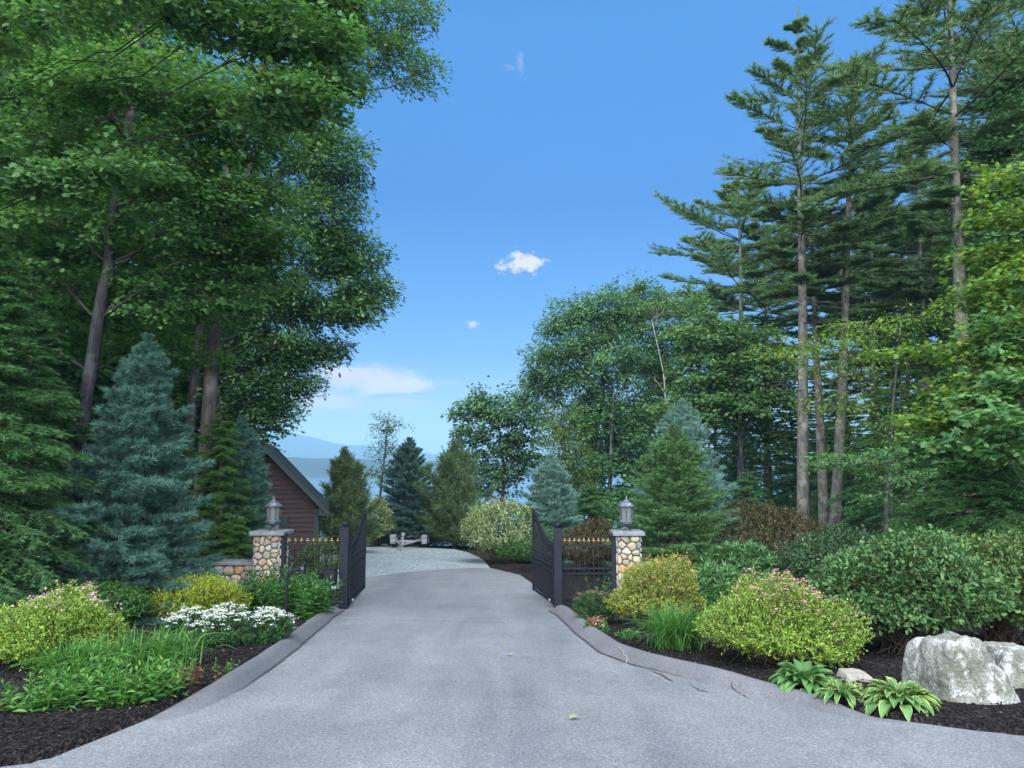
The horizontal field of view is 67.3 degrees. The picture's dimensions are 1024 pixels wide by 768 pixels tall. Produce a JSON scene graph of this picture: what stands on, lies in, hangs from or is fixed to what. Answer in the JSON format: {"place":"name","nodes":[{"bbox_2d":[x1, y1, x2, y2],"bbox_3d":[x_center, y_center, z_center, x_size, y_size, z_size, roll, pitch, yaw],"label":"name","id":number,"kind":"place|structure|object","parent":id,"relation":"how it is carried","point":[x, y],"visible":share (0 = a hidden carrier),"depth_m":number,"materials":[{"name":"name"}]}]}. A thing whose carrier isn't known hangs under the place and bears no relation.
{"place":"outdoors","nodes":[
{"label":"outdoors","id":0,"kind":"place"},
{"bbox_2d":[260,433,710,460],"bbox_3d":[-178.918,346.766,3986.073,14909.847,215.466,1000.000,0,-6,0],"label":"mountain","id":1,"kind":"structure","parent":0,"point":[300,446],"depth_m":3951.02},
{"bbox_2d":[0,568,1023,767],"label":"driveway","id":2,"kind":"structure","parent":0,"point":[420,669],"depth_m":6.75,"materials":[{"name":"grey asphalt"}]},
{"bbox_2d":[130,606,341,726],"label":"curb","id":3,"kind":"structure","parent":2,"relation":"on","point":[234,680],"depth_m":8.36,"materials":[{"name":"concrete"}]},
{"bbox_2d":[551,605,902,722],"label":"curb","id":4,"kind":"structure","parent":2,"relation":"on","point":[601,641],"depth_m":8.38,"materials":[{"name":"concrete"}]},
{"bbox_2d":[286,457,813,475],"bbox_3d":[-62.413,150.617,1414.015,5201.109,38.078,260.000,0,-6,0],"label":"lake","id":5,"kind":"structure","parent":0,"point":[310,466],"depth_m":1381.31,"materials":[{"name":"blue liquid"}]},
{"bbox_2d":[112,0,1023,460],"label":"sky","id":6,"kind":"structure","parent":0,"point":[539,170],"materials":[{"name":"blue"}]},
{"bbox_2d":[309,502,913,604],"bbox_3d":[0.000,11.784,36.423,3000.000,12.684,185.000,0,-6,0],"label":"ground","id":7,"kind":"structure","parent":0,"point":[481,554],"depth_m":34.18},
{"bbox_2d":[0,277,109,588],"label":"hemlock tree","id":8,"kind":"object","parent":7,"relation":"on","point":[44,306],"visible":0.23,"depth_m":15.66,"materials":[{"name":"green plant"}]},
{"bbox_2d":[0,232,123,631],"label":"hemlock tree","id":9,"kind":"object","parent":7,"relation":"on","point":[14,322],"visible":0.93,"depth_m":12.57,"materials":[{"name":"green plant"}]},
{"bbox_2d":[0,1,141,471],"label":"maple tree","id":10,"kind":"object","parent":7,"relation":"on","point":[58,247],"visible":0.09,"depth_m":20.84,"materials":[{"name":"green plant"}]},
{"bbox_2d":[0,1,202,500],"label":"maple tree","id":11,"kind":"object","parent":7,"relation":"on","point":[79,371],"visible":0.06,"depth_m":23.74,"materials":[{"name":"green plant"}]},
{"bbox_2d":[2,25,230,445],"bbox_3d":[-16.240,-4.368,29.436,10.565,22.353,10.715,-1,-6,9],"label":"maple tree","id":12,"kind":"object","parent":7,"relation":"on","point":[156,120],"visible":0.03,"depth_m":29.83,"materials":[{"name":"green plant"}]},
{"bbox_2d":[0,604,335,766],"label":"mulch bed","id":13,"kind":"object","parent":7,"relation":"on","point":[87,737],"visible":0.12,"depth_m":6.62,"materials":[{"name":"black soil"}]},
{"bbox_2d":[0,668,81,713],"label":"leafy herb","id":14,"kind":"object","parent":13,"relation":"on","point":[41,699],"visible":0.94,"depth_m":6.83,"materials":[{"name":"green plant"}]},
{"bbox_2d":[0,579,133,670],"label":"spirea shrub","id":15,"kind":"object","parent":13,"relation":"on","point":[33,620],"visible":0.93,"depth_m":8.93,"materials":[{"name":"green plant"}]},
{"bbox_2d":[7,627,138,685],"bbox_3d":[-4.769,2.967,8.451,1.573,0.483,1.541,-6,-9,42],"label":"daylily","id":16,"kind":"object","parent":13,"relation":"on","point":[60,656],"visible":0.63,"depth_m":8.35,"materials":[{"name":"green plant"}]},
{"bbox_2d":[30,636,134,698],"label":"leafy herb","id":17,"kind":"object","parent":13,"relation":"on","point":[88,672],"visible":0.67,"depth_m":7.55,"materials":[{"name":"green plant"}]},
{"bbox_2d":[80,578,154,625],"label":"rounded shrub","id":18,"kind":"object","parent":13,"relation":"on","point":[142,604],"visible":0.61,"depth_m":12.66,"materials":[{"name":"green plant"}]},
{"bbox_2d":[15,332,229,625],"bbox_3d":[-7.092,1.896,14.286,3.566,5.829,3.448,0,-6,0],"label":"spruce tree","id":19,"kind":"object","parent":13,"relation":"on","point":[141,436],"visible":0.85,"depth_m":13.85,"materials":[{"name":"green plant"}]},
{"bbox_2d":[64,658,186,710],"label":"leafy herb","id":20,"kind":"object","parent":13,"relation":"on","point":[121,698],"visible":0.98,"depth_m":6.98,"materials":[{"name":"green plant"}]},
{"bbox_2d":[101,653,199,697],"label":"leafy herb","id":21,"kind":"object","parent":13,"relation":"on","point":[167,675],"visible":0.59,"depth_m":7.35,"materials":[{"name":"green plant"}]},
{"bbox_2d":[86,620,236,676],"bbox_3d":[-4.287,3.037,8.982,2.158,0.554,2.015,0,-6,0],"label":"daylily","id":22,"kind":"object","parent":13,"relation":"on","point":[171,649],"visible":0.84,"depth_m":8.93,"materials":[{"name":"green plant"}]},
{"bbox_2d":[155,606,217,643],"bbox_3d":[-4.655,3.460,11.006,0.911,0.561,0.883,0,-6,0],"label":"white candytuft","id":23,"kind":"object","parent":13,"relation":"on","point":[180,618],"visible":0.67,"depth_m":10.92,"materials":[{"name":"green plant"}]},
{"bbox_2d":[146,572,253,619],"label":"spirea shrub","id":24,"kind":"object","parent":13,"relation":"on","point":[220,587],"visible":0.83,"depth_m":13.49,"materials":[{"name":"yellow plant"}]},
{"bbox_2d":[188,600,256,646],"bbox_3d":[-3.950,3.336,10.636,0.931,0.639,0.862,-6,-8,41],"label":"white candytuft","id":25,"kind":"object","parent":13,"relation":"on","point":[222,619],"visible":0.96,"depth_m":10.51,"materials":[{"name":"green plant"}]},
{"bbox_2d":[186,570,292,614],"bbox_3d":[-4.975,3.971,14.636,1.764,0.844,1.765,0,-6,0],"label":"phlox","id":26,"kind":"object","parent":13,"relation":"on","point":[253,589],"visible":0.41,"depth_m":14.48,"materials":[{"name":"green plant"}]},
{"bbox_2d":[248,606,298,643],"bbox_3d":[-3.463,3.450,10.962,0.801,0.537,0.716,5,-8,-37],"label":"white candytuft","id":27,"kind":"object","parent":13,"relation":"on","point":[268,620],"visible":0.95,"depth_m":10.84,"materials":[{"name":"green plant"}]},
{"bbox_2d":[238,563,322,614],"bbox_3d":[-4.310,3.897,14.335,1.479,0.926,2.371,1,-6,-10],"label":"phlox","id":28,"kind":"object","parent":13,"relation":"on","point":[273,602],"visible":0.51,"depth_m":14.29,"materials":[{"name":"green plant"}]},
{"bbox_2d":[270,568,344,620],"bbox_3d":[-3.795,3.988,14.432,1.203,0.767,2.288,0,-6,0],"label":"phlox","id":29,"kind":"object","parent":13,"relation":"on","point":[321,597],"visible":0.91,"depth_m":14.27,"materials":[{"name":"green plant"}]},
{"bbox_2d":[62,38,285,475],"bbox_3d":[-14.999,-3.765,33.523,10.715,22.353,10.565,-2,-7,15],"label":"maple tree","id":30,"kind":"object","parent":7,"relation":"on","point":[208,173],"visible":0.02,"depth_m":32.92,"materials":[{"name":"green plant"}]},
{"bbox_2d":[0,0,365,542],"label":"maple tree","id":31,"kind":"object","parent":7,"relation":"on","point":[97,94],"visible":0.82,"depth_m":16.52,"materials":[{"name":"green plant"}]},
{"bbox_2d":[0,0,379,215],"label":"maple tree","id":32,"kind":"object","parent":7,"relation":"on","point":[318,30],"visible":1,"depth_m":11.95,"materials":[{"name":"green plant"}]},
{"bbox_2d":[162,559,253,593],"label":"stone wall","id":33,"kind":"structure","parent":7,"relation":"on","point":[239,567],"depth_m":16.41,"materials":[{"name":"beige stone"}]},
{"bbox_2d":[174,405,260,558],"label":"hemlock tree","id":34,"kind":"object","parent":7,"relation":"on","point":[218,491],"visible":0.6,"depth_m":18.27,"materials":[{"name":"green plant"}]},
{"bbox_2d":[141,164,308,483],"bbox_3d":[-14.001,-1.801,36.583,9.254,19.305,9.124,-6,-9,43],"label":"maple tree","id":35,"kind":"object","parent":7,"relation":"on","point":[266,440],"visible":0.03,"depth_m":36.84,"materials":[{"name":"green plant"}]},
{"bbox_2d":[206,515,253,558],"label":"hemlock tree","id":36,"kind":"object","parent":7,"relation":"on","point":[234,534],"visible":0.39,"depth_m":17.44,"materials":[{"name":"green plant"}]},
{"bbox_2d":[208,413,297,584],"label":"fir tree","id":37,"kind":"object","parent":7,"relation":"on","point":[252,471],"visible":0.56,"depth_m":19.62,"materials":[{"name":"green plant"}]},
{"bbox_2d":[208,443,328,577],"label":"shed","id":38,"kind":"structure","parent":7,"relation":"on","point":[302,500],"depth_m":22.53,"materials":[{"name":"brown wood"}]},
{"bbox_2d":[136,51,406,557],"bbox_3d":[-8.345,-3.281,26.417,9.624,19.042,4.633,-3,-7,27],"label":"oak tree","id":39,"kind":"object","parent":7,"relation":"on","point":[348,303],"visible":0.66,"depth_m":25.22,"materials":[{"name":"green plant"}]},
{"bbox_2d":[249,529,293,604],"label":"stone pillar","id":40,"kind":"structure","parent":7,"relation":"on","point":[267,549],"depth_m":16.16,"materials":[{"name":"beige stone"}]},
{"bbox_2d":[190,0,452,558],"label":"oak tree","id":41,"kind":"object","parent":7,"relation":"on","point":[384,40],"visible":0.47,"depth_m":19.90,"materials":[{"name":"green plant"}]},
{"bbox_2d":[338,521,350,608],"bbox_3d":[-3.504,3.830,16.076,0.194,1.890,0.194,0,-6,0],"label":"gate post","id":42,"kind":"object","parent":7,"relation":"on","point":[344,557],"visible":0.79,"depth_m":16.00,"materials":[{"name":"black metal"}]},
{"bbox_2d":[348,508,366,604],"bbox_3d":[-3.439,3.803,17.280,0.095,1.894,2.322,0,-6,-3],"label":"gate leaf","id":43,"kind":"object","parent":42,"relation":"attached to","point":[357,566],"visible":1,"depth_m":17.33,"materials":[{"name":"black paint"}]},
{"bbox_2d":[317,446,385,552],"bbox_3d":[-7.339,4.953,32.856,3.717,4.689,3.474,-5,-8,36],"label":"pine shrub","id":44,"kind":"object","parent":7,"relation":"on","point":[347,491],"visible":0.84,"depth_m":32.27,"materials":[{"name":"green plant"}]},
{"bbox_2d":[362,411,414,511],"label":"birch tree","id":45,"kind":"object","parent":7,"relation":"on","point":[387,429],"visible":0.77,"depth_m":45.72,"materials":[{"name":"green plant"}]},
{"bbox_2d":[292,546,489,588],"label":"gravel yard","id":46,"kind":"structure","parent":7,"relation":"on","point":[383,560],"depth_m":28.52,"materials":[{"name":"grey gravel"}]},
{"bbox_2d":[293,531,338,584],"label":"rounded shrub","id":47,"kind":"object","parent":46,"relation":"on","point":[322,563],"visible":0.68,"depth_m":20.64,"materials":[{"name":"green plant"}]},
{"bbox_2d":[374,437,442,546],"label":"spruce tree","id":48,"kind":"object","parent":7,"relation":"on","point":[405,462],"visible":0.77,"depth_m":38.13,"materials":[{"name":"green plant"}]},
{"bbox_2d":[413,433,505,548],"bbox_3d":[-2.518,5.081,36.609,4.700,5.499,5.468,0,-6,0],"label":"pine shrub","id":49,"kind":"object","parent":7,"relation":"on","point":[454,498],"visible":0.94,"depth_m":35.92,"materials":[{"name":"green plant"}]},
{"bbox_2d":[440,375,553,534],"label":"maple tree","id":50,"kind":"object","parent":7,"relation":"on","point":[494,418],"visible":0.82,"depth_m":53.50,"materials":[{"name":"green plant"}]},
{"bbox_2d":[459,496,544,562],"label":"variegated shrub","id":51,"kind":"object","parent":7,"relation":"on","point":[471,535],"visible":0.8,"depth_m":27.42,"materials":[{"name":"green plant"}]},
{"bbox_2d":[509,454,595,563],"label":"spruce tree","id":52,"kind":"object","parent":7,"relation":"on","point":[552,498],"visible":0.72,"depth_m":28.17,"materials":[{"name":"green plant"}]},
{"bbox_2d":[553,522,561,607],"bbox_3d":[0.960,3.840,16.075,0.173,1.870,0.173,0,-6,0],"label":"gate post","id":53,"kind":"object","parent":7,"relation":"on","point":[557,565],"visible":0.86,"depth_m":16.00,"materials":[{"name":"black metal"}]},
{"bbox_2d":[532,509,553,604],"bbox_3d":[0.671,3.789,17.151,0.095,1.894,2.104,1,-6,-10],"label":"gate leaf","id":54,"kind":"object","parent":53,"relation":"attached to","point":[547,589],"visible":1,"depth_m":17.06,"materials":[{"name":"black paint"}]},
{"bbox_2d":[528,404,609,515],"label":"birch tree","id":55,"kind":"object","parent":7,"relation":"on","point":[565,456],"visible":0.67,"depth_m":39.58,"materials":[{"name":"green plant"}]},
{"bbox_2d":[500,267,683,520],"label":"oak tree","id":56,"kind":"object","parent":7,"relation":"on","point":[581,346],"visible":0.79,"depth_m":47.64,"materials":[{"name":"green plant"}]},
{"bbox_2d":[559,395,658,528],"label":"maple tree","id":57,"kind":"object","parent":7,"relation":"on","point":[610,461],"visible":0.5,"depth_m":45.00,"materials":[{"name":"green plant"}]},
{"bbox_2d":[609,529,644,604],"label":"stone pillar","id":58,"kind":"structure","parent":7,"relation":"on","point":[628,547],"depth_m":16.05,"materials":[{"name":"beige stone"}]},
{"bbox_2d":[604,424,740,587],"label":"spruce tree","id":59,"kind":"object","parent":7,"relation":"on","point":[671,477],"visible":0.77,"depth_m":19.43,"materials":[{"name":"green plant"}]},
{"bbox_2d":[611,278,747,439],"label":"birch tree","id":60,"kind":"object","parent":7,"relation":"on","point":[681,311],"visible":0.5,"depth_m":47.65,"materials":[{"name":"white plant"}]},
{"bbox_2d":[618,398,761,561],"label":"spruce tree","id":61,"kind":"object","parent":7,"relation":"on","point":[685,419],"visible":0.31,"depth_m":22.14,"materials":[{"name":"green plant"}]},
{"bbox_2d":[642,291,812,534],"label":"maple tree","id":62,"kind":"object","parent":7,"relation":"on","point":[753,402],"visible":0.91,"depth_m":41.75,"materials":[{"name":"green plant"}]},
{"bbox_2d":[631,168,835,513],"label":"pine tree","id":63,"kind":"object","parent":7,"relation":"on","point":[707,221],"visible":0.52,"depth_m":49.70,"materials":[{"name":"green plant"}]},
{"bbox_2d":[718,468,785,563],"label":"hemlock tree","id":64,"kind":"object","parent":7,"relation":"on","point":[744,490],"visible":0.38,"depth_m":26.67,"materials":[{"name":"green plant"}]},
{"bbox_2d":[490,564,1023,735],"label":"mulch bed","id":65,"kind":"object","parent":7,"relation":"on","point":[524,571],"visible":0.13,"depth_m":9.33,"materials":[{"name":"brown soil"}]},
{"bbox_2d":[562,515,614,574],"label":"bronze shrub","id":66,"kind":"object","parent":65,"relation":"on","point":[575,530],"visible":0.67,"depth_m":22.54,"materials":[{"name":"brown plant"}]},
{"bbox_2d":[571,589,615,622],"bbox_3d":[1.424,3.845,13.262,0.754,0.621,0.769,-4,-7,30],"label":"astilbe","id":67,"kind":"object","parent":65,"relation":"on","point":[589,604],"visible":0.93,"depth_m":13.13,"materials":[{"name":"green plant"}]},
{"bbox_2d":[602,549,708,624],"bbox_3d":[2.379,3.418,12.833,1.585,1.304,1.621,-5,-8,37],"label":"spirea shrub","id":68,"kind":"object","parent":65,"relation":"on","point":[633,593],"visible":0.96,"depth_m":12.54,"materials":[{"name":"yellow plant"}]},
{"bbox_2d":[600,594,710,651],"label":"daylily","id":69,"kind":"object","parent":65,"relation":"on","point":[677,632],"visible":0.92,"depth_m":10.25,"materials":[{"name":"green plant"}]},
{"bbox_2d":[687,556,749,613],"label":"broadleaf shrub","id":70,"kind":"object","parent":65,"relation":"on","point":[714,580],"visible":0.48,"depth_m":14.02,"materials":[{"name":"green plant"}]},
{"bbox_2d":[694,536,801,595],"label":"broadleaf shrub","id":71,"kind":"object","parent":65,"relation":"on","point":[754,554],"visible":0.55,"depth_m":17.64,"materials":[{"name":"green plant"}]},
{"bbox_2d":[702,498,831,575],"bbox_3d":[7.008,4.293,21.221,3.555,2.303,3.686,-4,-8,33],"label":"bronze shrub","id":72,"kind":"object","parent":65,"relation":"on","point":[791,519],"visible":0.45,"depth_m":20.83,"materials":[{"name":"brown plant"}]},
{"bbox_2d":[692,567,875,668],"bbox_3d":[3.171,2.839,9.345,2.100,1.127,1.783,0,-6,0],"label":"spirea shrub","id":73,"kind":"object","parent":65,"relation":"on","point":[792,629],"visible":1,"depth_m":8.95,"materials":[{"name":"green plant"}]},
{"bbox_2d":[767,659,841,696],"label":"hosta","id":74,"kind":"object","parent":65,"relation":"on","point":[804,674],"visible":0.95,"depth_m":7.58,"materials":[{"name":"green plant"}]},
{"bbox_2d":[771,521,880,587],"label":"rounded shrub","id":75,"kind":"object","parent":65,"relation":"on","point":[810,550],"visible":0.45,"depth_m":16.62,"materials":[{"name":"green plant"}]},
{"bbox_2d":[813,677,868,709],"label":"hosta","id":76,"kind":"object","parent":65,"relation":"on","point":[844,692],"visible":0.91,"depth_m":7.13,"materials":[{"name":"green plant"}]},
{"bbox_2d":[859,676,941,721],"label":"hosta","id":77,"kind":"object","parent":65,"relation":"on","point":[919,697],"visible":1,"depth_m":6.76,"materials":[{"name":"green plant"}]},
{"bbox_2d":[804,522,1021,654],"bbox_3d":[5.216,2.685,10.172,2.573,1.733,2.154,-3,-7,23],"label":"rounded shrub","id":78,"kind":"object","parent":65,"relation":"on","point":[923,601],"visible":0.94,"depth_m":9.53,"materials":[{"name":"green plant"}]},
{"bbox_2d":[901,631,1020,704],"bbox_3d":[4.310,2.872,7.303,0.930,1.018,0.836,0,-6,0],"label":"boulder","id":79,"kind":"object","parent":65,"relation":"on","point":[949,666],"visible":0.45,"depth_m":7.09,"materials":[{"name":"stone"}]},
{"bbox_2d":[931,524,1023,644],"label":"rounded shrub","id":80,"kind":"object","parent":65,"relation":"on","point":[1010,548],"visible":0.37,"depth_m":10.55,"materials":[{"name":"green plant"}]},
{"bbox_2d":[983,641,1023,688],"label":"boulder","id":81,"kind":"object","parent":65,"relation":"on","point":[1007,657],"visible":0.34,"depth_m":7.80,"materials":[{"name":"stone"}]},
{"bbox_2d":[687,218,832,501],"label":"pine tree","id":82,"kind":"object","parent":7,"relation":"on","point":[746,231],"visible":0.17,"depth_m":52.12,"materials":[{"name":"green plant"}]},
{"bbox_2d":[750,405,842,531],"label":"hemlock tree","id":83,"kind":"object","parent":7,"relation":"on","point":[784,482],"visible":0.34,"depth_m":43.68,"materials":[{"name":"green plant"}]},
{"bbox_2d":[747,173,866,531],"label":"pine tree","id":84,"kind":"object","parent":7,"relation":"on","point":[822,478],"visible":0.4,"depth_m":32.92,"materials":[{"name":"green plant"}]},
{"bbox_2d":[711,3,920,541],"bbox_3d":[12.370,-4.858,31.576,7.944,23.250,10.094,-2,-7,16],"label":"pine tree","id":85,"kind":"object","parent":7,"relation":"on","point":[803,69],"visible":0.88,"depth_m":31.18,"materials":[{"name":"green plant"}]},
{"bbox_2d":[731,303,976,537],"bbox_3d":[10.030,1.560,22.499,8.118,7.983,3.572,1,-6,-11],"label":"beech tree","id":86,"kind":"object","parent":7,"relation":"on","point":[861,332],"visible":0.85,"depth_m":22.62,"materials":[{"name":"green plant"}]},
{"bbox_2d":[771,244,940,449],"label":"pine tree","id":87,"kind":"object","parent":7,"relation":"on","point":[853,390],"visible":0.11,"depth_m":58.54,"materials":[{"name":"green plant"}]},
{"bbox_2d":[745,49,969,537],"bbox_3d":[14.716,-4.116,32.048,8.709,21.818,7.809,3,-7,-23],"label":"pine tree","id":88,"kind":"object","parent":7,"relation":"on","point":[837,483],"visible":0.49,"depth_m":31.98,"materials":[{"name":"green plant"}]},
{"bbox_2d":[791,162,949,515],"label":"pine tree","id":89,"kind":"object","parent":7,"relation":"on","point":[873,311],"visible":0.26,"depth_m":46.22,"materials":[{"name":"green plant"}]},
{"bbox_2d":[796,192,953,473],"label":"pine tree","id":90,"kind":"object","parent":7,"relation":"on","point":[891,229],"visible":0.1,"depth_m":50.36,"materials":[{"name":"green plant"}]},
{"bbox_2d":[842,383,912,537],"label":"hemlock tree","id":91,"kind":"object","parent":7,"relation":"on","point":[863,516],"visible":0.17,"depth_m":33.67,"materials":[{"name":"green plant"}]},
{"bbox_2d":[795,428,962,525],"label":"beech tree","id":92,"kind":"object","parent":7,"relation":"on","point":[851,459],"visible":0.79,"depth_m":20.38,"materials":[{"name":"green plant"}]},
{"bbox_2d":[825,299,958,549],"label":"hemlock tree","id":93,"kind":"object","parent":7,"relation":"on","point":[907,371],"visible":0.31,"depth_m":28.02,"materials":[{"name":"green plant"}]},
{"bbox_2d":[793,0,1023,531],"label":"pine tree","id":94,"kind":"object","parent":7,"relation":"on","point":[948,54],"visible":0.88,"depth_m":23.13,"materials":[{"name":"green plant"}]},
{"bbox_2d":[864,404,960,538],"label":"hemlock tree","id":95,"kind":"object","parent":7,"relation":"on","point":[912,489],"visible":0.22,"depth_m":24.79,"materials":[{"name":"green plant"}]},
{"bbox_2d":[850,143,996,470],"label":"pine tree","id":96,"kind":"object","parent":7,"relation":"on","point":[912,291],"visible":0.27,"depth_m":38.77,"materials":[{"name":"green plant"}]},
{"bbox_2d":[838,121,1023,349],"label":"pine tree","id":97,"kind":"object","parent":7,"relation":"on","point":[906,240],"visible":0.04,"depth_m":44.68,"materials":[{"name":"green plant"}]},
{"bbox_2d":[856,161,1023,471],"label":"maple tree","id":98,"kind":"object","parent":7,"relation":"on","point":[997,295],"visible":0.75,"depth_m":14.25,"materials":[{"name":"green plant"}]},
{"bbox_2d":[859,21,1023,324],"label":"pine tree","id":99,"kind":"object","parent":7,"relation":"on","point":[929,217],"visible":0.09,"depth_m":36.24,"materials":[{"name":"green plant"}]},
{"bbox_2d":[880,459,1023,622],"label":"hemlock tree","id":100,"kind":"object","parent":7,"relation":"on","point":[998,503],"visible":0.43,"depth_m":15.00,"materials":[{"name":"green plant"}]},
{"bbox_2d":[886,305,1023,482],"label":"maple tree","id":101,"kind":"object","parent":7,"relation":"on","point":[991,443],"visible":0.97,"depth_m":12.90,"materials":[{"name":"green plant"}]},
{"bbox_2d":[908,0,1023,315],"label":"pine tree","id":102,"kind":"object","parent":7,"relation":"on","point":[996,58],"visible":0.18,"depth_m":27.79,"materials":[{"name":"green plant"}]},
{"bbox_2d":[930,27,1023,440],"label":"pine tree","id":103,"kind":"object","parent":7,"relation":"on","point":[1007,95],"visible":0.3,"depth_m":23.33,"materials":[{"name":"green plant"}]},
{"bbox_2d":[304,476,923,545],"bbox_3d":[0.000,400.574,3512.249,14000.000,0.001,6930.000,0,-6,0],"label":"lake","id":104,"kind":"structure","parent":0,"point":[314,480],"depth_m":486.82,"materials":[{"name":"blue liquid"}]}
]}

